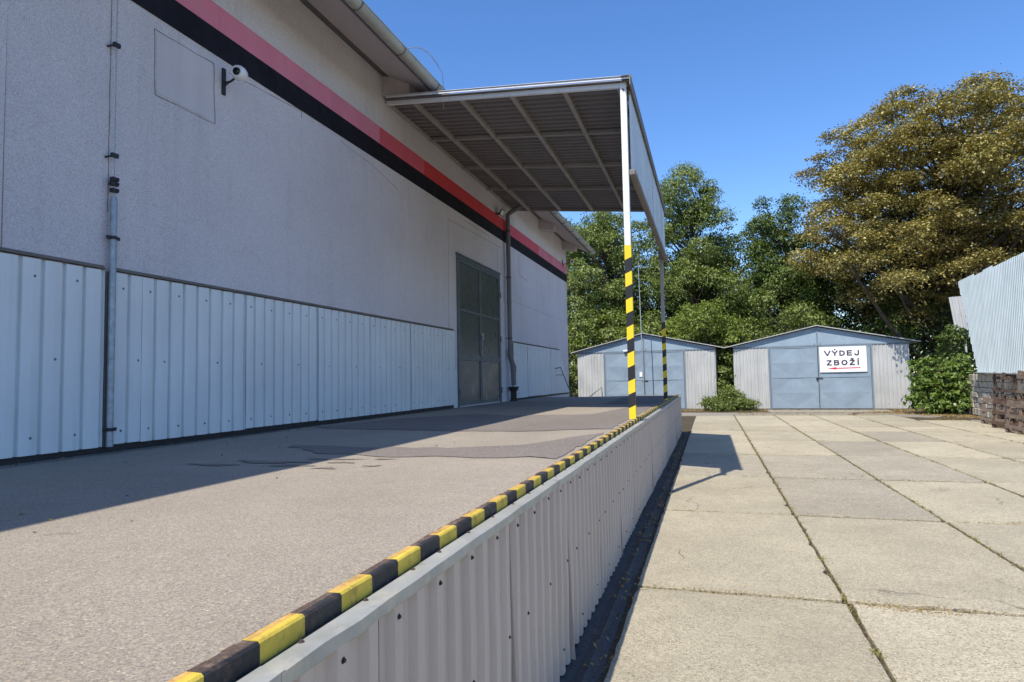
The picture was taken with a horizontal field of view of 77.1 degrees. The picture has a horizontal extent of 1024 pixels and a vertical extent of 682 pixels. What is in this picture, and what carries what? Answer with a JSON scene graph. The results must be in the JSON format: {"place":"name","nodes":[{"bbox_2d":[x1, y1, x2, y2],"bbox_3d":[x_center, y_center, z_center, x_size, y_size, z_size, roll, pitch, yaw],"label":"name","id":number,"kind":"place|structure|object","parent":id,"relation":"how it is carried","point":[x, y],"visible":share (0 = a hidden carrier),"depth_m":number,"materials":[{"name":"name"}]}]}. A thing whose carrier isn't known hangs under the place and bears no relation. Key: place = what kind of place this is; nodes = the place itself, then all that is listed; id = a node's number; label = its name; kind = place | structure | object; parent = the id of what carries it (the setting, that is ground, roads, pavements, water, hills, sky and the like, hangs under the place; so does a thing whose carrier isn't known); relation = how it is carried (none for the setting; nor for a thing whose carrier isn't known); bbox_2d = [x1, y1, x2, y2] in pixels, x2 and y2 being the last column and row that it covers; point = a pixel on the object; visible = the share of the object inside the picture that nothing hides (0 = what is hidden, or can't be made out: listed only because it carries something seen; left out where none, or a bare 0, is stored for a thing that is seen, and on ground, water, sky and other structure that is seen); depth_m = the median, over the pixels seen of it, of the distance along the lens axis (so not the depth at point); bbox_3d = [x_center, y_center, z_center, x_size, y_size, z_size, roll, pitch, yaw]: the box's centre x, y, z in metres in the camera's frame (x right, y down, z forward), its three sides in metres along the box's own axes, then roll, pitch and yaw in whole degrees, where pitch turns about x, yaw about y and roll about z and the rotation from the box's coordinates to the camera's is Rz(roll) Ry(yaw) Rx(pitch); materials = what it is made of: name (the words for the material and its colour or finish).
{"place":"outdoors","nodes":[
{"label":"outdoors","id":0,"kind":"place"},
{"bbox_2d":[363,0,1023,372],"label":"sky","id":1,"kind":"structure","parent":0,"point":[744,92],"materials":[{"name":"blue"}]},
{"bbox_2d":[560,373,1021,681],"bbox_3d":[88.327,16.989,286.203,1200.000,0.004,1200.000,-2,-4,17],"label":"ground","id":2,"kind":"structure","parent":0,"point":[687,423],"depth_m":6.12,"materials":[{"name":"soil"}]},
{"bbox_2d":[0,0,594,465],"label":"warehouse","id":3,"kind":"structure","parent":2,"relation":"on","point":[302,226],"depth_m":6.84,"materials":[{"name":"paint"}]},
{"bbox_2d":[221,65,247,95],"bbox_3d":[-2.879,-2.708,6.657,0.292,0.280,0.165,-2,-4,17],"label":"security camera","id":4,"kind":"object","parent":3,"relation":"attached to","point":[239,73],"visible":1,"depth_m":6.64,"materials":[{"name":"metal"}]},
{"bbox_2d":[458,258,481,405],"bbox_3d":[-0.864,-0.161,13.317,0.058,2.937,1.311,-2,-4,17],"label":"door leaf","id":5,"kind":"structure","parent":3,"relation":"in","point":[469,274],"depth_m":13.35,"materials":[{"name":"metal"}]},
{"bbox_2d":[480,268,502,402],"bbox_3d":[-0.457,-0.093,14.576,0.094,2.937,1.406,-2,-4,17],"label":"door leaf","id":6,"kind":"structure","parent":3,"relation":"in","point":[489,282],"depth_m":14.60,"materials":[{"name":"metal"}]},
{"bbox_2d":[496,209,503,216],"bbox_3d":[-0.290,-3.060,15.344,0.173,0.141,0.220,-2,-4,17],"label":"floodlight","id":7,"kind":"object","parent":3,"relation":"attached to","point":[501,213],"visible":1,"depth_m":15.31,"materials":[{"name":"metal"}]},
{"bbox_2d":[555,367,571,396],"bbox_3d":[1.726,1.778,20.455,0.694,1.916,0.150,-1,-3,-6],"label":"handrail","id":8,"kind":"object","parent":3,"relation":"attached to","point":[565,380],"visible":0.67,"depth_m":20.46,"materials":[{"name":"grey metal"}]},
{"bbox_2d":[0,394,681,681],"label":"loading platform","id":9,"kind":"structure","parent":2,"relation":"on","point":[483,543],"depth_m":2.44,"materials":[{"name":"concrete"}]},
{"bbox_2d":[11,408,455,532],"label":"fallen leaves","id":10,"kind":"object","parent":9,"relation":"on","point":[189,442],"visible":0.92,"depth_m":5.22,"materials":[{"name":"brown plant"}]},
{"bbox_2d":[385,74,667,418],"bbox_3d":[0.775,-1.258,12.116,3.956,4.986,7.908,-2,-4,17],"label":"loading canopy","id":11,"kind":"object","parent":9,"relation":"on","point":[580,146],"visible":1,"depth_m":10.52,"materials":[{"name":"grey metal"}]},
{"bbox_2d":[568,329,580,396],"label":"shrub","id":12,"kind":"object","parent":2,"relation":"on","point":[572,388],"visible":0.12,"depth_m":34.07,"materials":[{"name":"green plant"}]},
{"bbox_2d":[564,212,642,396],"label":"broadleaf tree","id":13,"kind":"object","parent":2,"relation":"on","point":[584,222],"visible":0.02,"depth_m":40.94,"materials":[{"name":"green plant"}]},
{"bbox_2d":[568,306,659,369],"bbox_3d":[5.676,0.832,34.252,5.824,5.504,4.280,-2,-4,17],"label":"shrub","id":14,"kind":"object","parent":2,"relation":"on","point":[610,317],"visible":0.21,"depth_m":34.03,"materials":[{"name":"green plant"}]},
{"bbox_2d":[566,212,670,378],"bbox_3d":[5.679,-1.999,36.215,7.538,11.410,7.132,-2,-4,17],"label":"broadleaf tree","id":15,"kind":"object","parent":2,"relation":"on","point":[603,236],"visible":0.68,"depth_m":35.53,"materials":[{"name":"green plant"}]},
{"bbox_2d":[560,432,688,681],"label":"drain strip","id":16,"kind":"object","parent":2,"relation":"on","point":[586,649],"visible":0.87,"depth_m":4.53,"materials":[{"name":"concrete"}]},
{"bbox_2d":[583,435,686,671],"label":"fallen leaves","id":17,"kind":"object","parent":16,"relation":"on","point":[622,585],"visible":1,"depth_m":5.93,"materials":[{"name":"brown plant"}]},
{"bbox_2d":[638,262,644,395],"bbox_3d":[6.054,-0.258,29.792,0.174,6.970,0.174,1,-4,-28],"label":"thin mast","id":18,"kind":"object","parent":2,"relation":"on","point":[641,336],"visible":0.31,"depth_m":29.77,"materials":[{"name":"metal"}]},
{"bbox_2d":[571,333,723,409],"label":"metal garage","id":19,"kind":"structure","parent":2,"relation":"on","point":[692,376],"depth_m":30.63,"materials":[{"name":"paint"}]},
{"bbox_2d":[605,352,644,395],"bbox_3d":[5.449,1.911,31.065,1.878,2.695,0.066,-2,-4,21],"label":"door","id":20,"kind":"structure","parent":19,"relation":"in","point":[616,364],"depth_m":31.15,"materials":[{"name":"blue paint"}]},
{"bbox_2d":[642,351,684,407],"bbox_3d":[7.139,1.841,30.401,1.948,2.695,0.093,-2,-4,21],"label":"door","id":21,"kind":"structure","parent":19,"relation":"in","point":[653,361],"depth_m":30.39,"materials":[{"name":"grey paint"}]},
{"bbox_2d":[597,285,707,336],"bbox_3d":[9.476,-0.122,40.673,10.388,8.488,6.734,-2,-4,17],"label":"broadleaf tree","id":22,"kind":"object","parent":2,"relation":"on","point":[648,302],"visible":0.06,"depth_m":39.87,"materials":[{"name":"green plant"}]},
{"bbox_2d":[632,161,757,345],"bbox_3d":[10.122,-3.349,36.173,7.048,13.944,6.984,-2,-4,17],"label":"broadleaf tree","id":23,"kind":"object","parent":2,"relation":"on","point":[693,272],"visible":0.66,"depth_m":35.12,"materials":[{"name":"green plant"}]},
{"bbox_2d":[650,297,751,377],"bbox_3d":[9.868,0.589,32.544,5.904,5.642,3.827,-2,-4,17],"label":"shrub","id":24,"kind":"object","parent":2,"relation":"on","point":[677,332],"visible":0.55,"depth_m":32.34,"materials":[{"name":"green plant"}]},
{"bbox_2d":[696,388,762,411],"bbox_3d":[9.598,2.702,28.522,2.295,1.234,2.407,1,-4,-33],"label":"trailing shrub","id":25,"kind":"object","parent":2,"relation":"on","point":[721,402],"visible":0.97,"depth_m":28.28,"materials":[{"name":"green plant"}]},
{"bbox_2d":[716,345,746,398],"bbox_3d":[10.057,1.839,29.958,1.364,3.277,2.679,-1,-3,7],"label":"climbing plant","id":26,"kind":"object","parent":2,"relation":"on","point":[725,367],"visible":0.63,"depth_m":29.67,"materials":[{"name":"green plant"}]},
{"bbox_2d":[682,231,808,377],"bbox_3d":[13.452,-1.415,38.532,8.596,10.247,7.467,-2,-4,17],"label":"broadleaf tree","id":27,"kind":"object","parent":2,"relation":"on","point":[741,249],"visible":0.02,"depth_m":37.98,"materials":[{"name":"green plant"}]},
{"bbox_2d":[712,290,851,346],"bbox_3d":[13.302,0.369,32.022,6.631,5.888,4.079,-1,-3,-3],"label":"shrub","id":28,"kind":"object","parent":2,"relation":"on","point":[808,322],"visible":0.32,"depth_m":31.86,"materials":[{"name":"green plant"}]},
{"bbox_2d":[727,192,866,337],"bbox_3d":[15.423,-2.432,35.207,7.438,11.800,6.053,-1,-3,5],"label":"broadleaf tree","id":29,"kind":"object","parent":2,"relation":"on","point":[769,276],"visible":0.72,"depth_m":34.68,"materials":[{"name":"green plant"}]},
{"bbox_2d":[604,415,1023,681],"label":"concrete slabs","id":30,"kind":"structure","parent":2,"relation":"on","point":[774,638],"depth_m":5.39,"materials":[{"name":"beige concrete"}]},
{"bbox_2d":[640,414,1023,680],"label":"weeds","id":31,"kind":"object","parent":30,"relation":"on","point":[843,597],"visible":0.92,"depth_m":7.43,"materials":[{"name":"green plant"}]},
{"bbox_2d":[647,420,1021,680],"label":"dry seeds","id":32,"kind":"object","parent":30,"relation":"on","point":[889,605],"visible":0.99,"depth_m":4.73,"materials":[{"name":"plant"}]},
{"bbox_2d":[991,397,1023,428],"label":"pallet","id":33,"kind":"object","parent":30,"relation":"on","point":[994,423],"visible":0.64,"depth_m":17.19,"materials":[{"name":"brown wood"}]},
{"bbox_2d":[1005,400,1023,433],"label":"pallet","id":34,"kind":"object","parent":30,"relation":"on","point":[1019,429],"visible":0.99,"depth_m":15.81,"materials":[{"name":"brown wood"}]},
{"bbox_2d":[723,325,920,409],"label":"metal garage","id":35,"kind":"structure","parent":2,"relation":"on","point":[785,373],"depth_m":28.10,"materials":[{"name":"paint"}]},
{"bbox_2d":[770,347,819,407],"bbox_3d":[12.486,1.625,28.418,1.918,2.695,0.066,-2,-4,21],"label":"door","id":36,"kind":"structure","parent":35,"relation":"in","point":[789,363],"depth_m":28.41,"materials":[{"name":"grey paint"}]},
{"bbox_2d":[819,346,866,371],"bbox_3d":[14.277,0.788,27.724,1.820,1.100,0.048,-2,-4,21],"label":"direction sign","id":37,"kind":"object","parent":35,"relation":"attached to","point":[845,359],"visible":1,"depth_m":27.70,"materials":[{"name":"paint"}]},
{"bbox_2d":[816,345,872,407],"bbox_3d":[14.281,1.550,27.706,2.138,2.695,0.093,-2,-4,21],"label":"door","id":38,"kind":"structure","parent":35,"relation":"in","point":[836,389],"depth_m":27.65,"materials":[{"name":"grey paint"}]},
{"bbox_2d":[682,410,991,424],"bbox_3d":[13.213,2.534,19.881,9.411,0.058,18.602,0,-4,-19],"label":"concrete apron","id":39,"kind":"object","parent":2,"relation":"on","point":[800,412],"visible":0.56,"depth_m":25.61,"materials":[{"name":"grey concrete"}]},
{"bbox_2d":[963,374,1023,419],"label":"rubble wall","id":40,"kind":"structure","parent":39,"relation":"on","point":[978,393],"depth_m":21.28,"materials":[{"name":"stone"}]},
{"bbox_2d":[958,252,1023,393],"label":"sheet fence","id":41,"kind":"object","parent":40,"relation":"on","point":[992,298],"visible":0.98,"depth_m":19.86,"materials":[{"name":"metal"}]},
{"bbox_2d":[980,397,1013,422],"bbox_3d":[13.872,2.001,18.366,0.231,0.775,1.200,-1,-3,5],"label":"pallet","id":42,"kind":"object","parent":39,"relation":"on","point":[984,409],"visible":0.61,"depth_m":18.71,"materials":[{"name":"brown wood"}]},
{"bbox_2d":[1000,372,1023,422],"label":"pallet","id":43,"kind":"object","parent":39,"relation":"on","point":[1013,390],"visible":0.56,"depth_m":18.58,"materials":[{"name":"brown wood"}]},
{"bbox_2d":[1016,370,1023,425],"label":"pallet","id":44,"kind":"object","parent":39,"relation":"on","point":[1019,377],"visible":0.63,"depth_m":17.48,"materials":[{"name":"brown wood"}]},
{"bbox_2d":[681,408,1021,436],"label":"dry grass","id":45,"kind":"structure","parent":2,"relation":"on","point":[937,414],"depth_m":24.85,"materials":[{"name":"plant"}]},
{"bbox_2d":[773,209,1013,390],"bbox_3d":[23.005,-2.203,35.940,17.154,11.313,7.569,-2,-3,9],"label":"broadleaf tree","id":46,"kind":"object","parent":2,"relation":"on","point":[852,314],"visible":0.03,"depth_m":35.35,"materials":[{"name":"green plant"}]},
{"bbox_2d":[783,63,1023,401],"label":"maple tree","id":47,"kind":"object","parent":2,"relation":"on","point":[974,162],"visible":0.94,"depth_m":28.92,"materials":[{"name":"green plant"}]},
{"bbox_2d":[837,286,976,402],"bbox_3d":[18.820,0.426,30.690,7.478,6.355,4.149,-2,-4,17],"label":"shrub","id":48,"kind":"object","parent":2,"relation":"on","point":[912,332],"visible":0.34,"depth_m":30.32,"materials":[{"name":"green plant"}]},
{"bbox_2d":[901,351,980,414],"bbox_3d":[15.931,1.634,23.723,2.796,2.494,1.933,-2,-4,17],"label":"walnut bush","id":49,"kind":"object","parent":2,"relation":"on","point":[947,394],"visible":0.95,"depth_m":23.49,"materials":[{"name":"green plant"}]},
{"bbox_2d":[928,324,975,387],"bbox_3d":[16.884,1.063,24.637,1.840,3.492,1.642,-2,-4,17],"label":"ivy","id":50,"kind":"object","parent":2,"relation":"on","point":[954,336],"visible":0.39,"depth_m":24.64,"materials":[{"name":"green plant"}]},
{"bbox_2d":[949,296,967,351],"bbox_3d":[17.704,0.485,25.362,0.550,4.500,0.202,-2,-4,17],"label":"leaning sheet","id":51,"kind":"object","parent":2,"relation":"on","point":[957,311],"visible":0.69,"depth_m":25.43,"materials":[{"name":"white metal"}]},
{"bbox_2d":[992,372,1011,418],"bbox_3d":[15.060,1.697,19.684,0.221,1.498,1.000,-2,-3,11],"label":"pallet","id":52,"kind":"object","parent":2,"relation":"on","point":[994,377],"visible":0.3,"depth_m":20.10,"materials":[{"name":"brown wood"}]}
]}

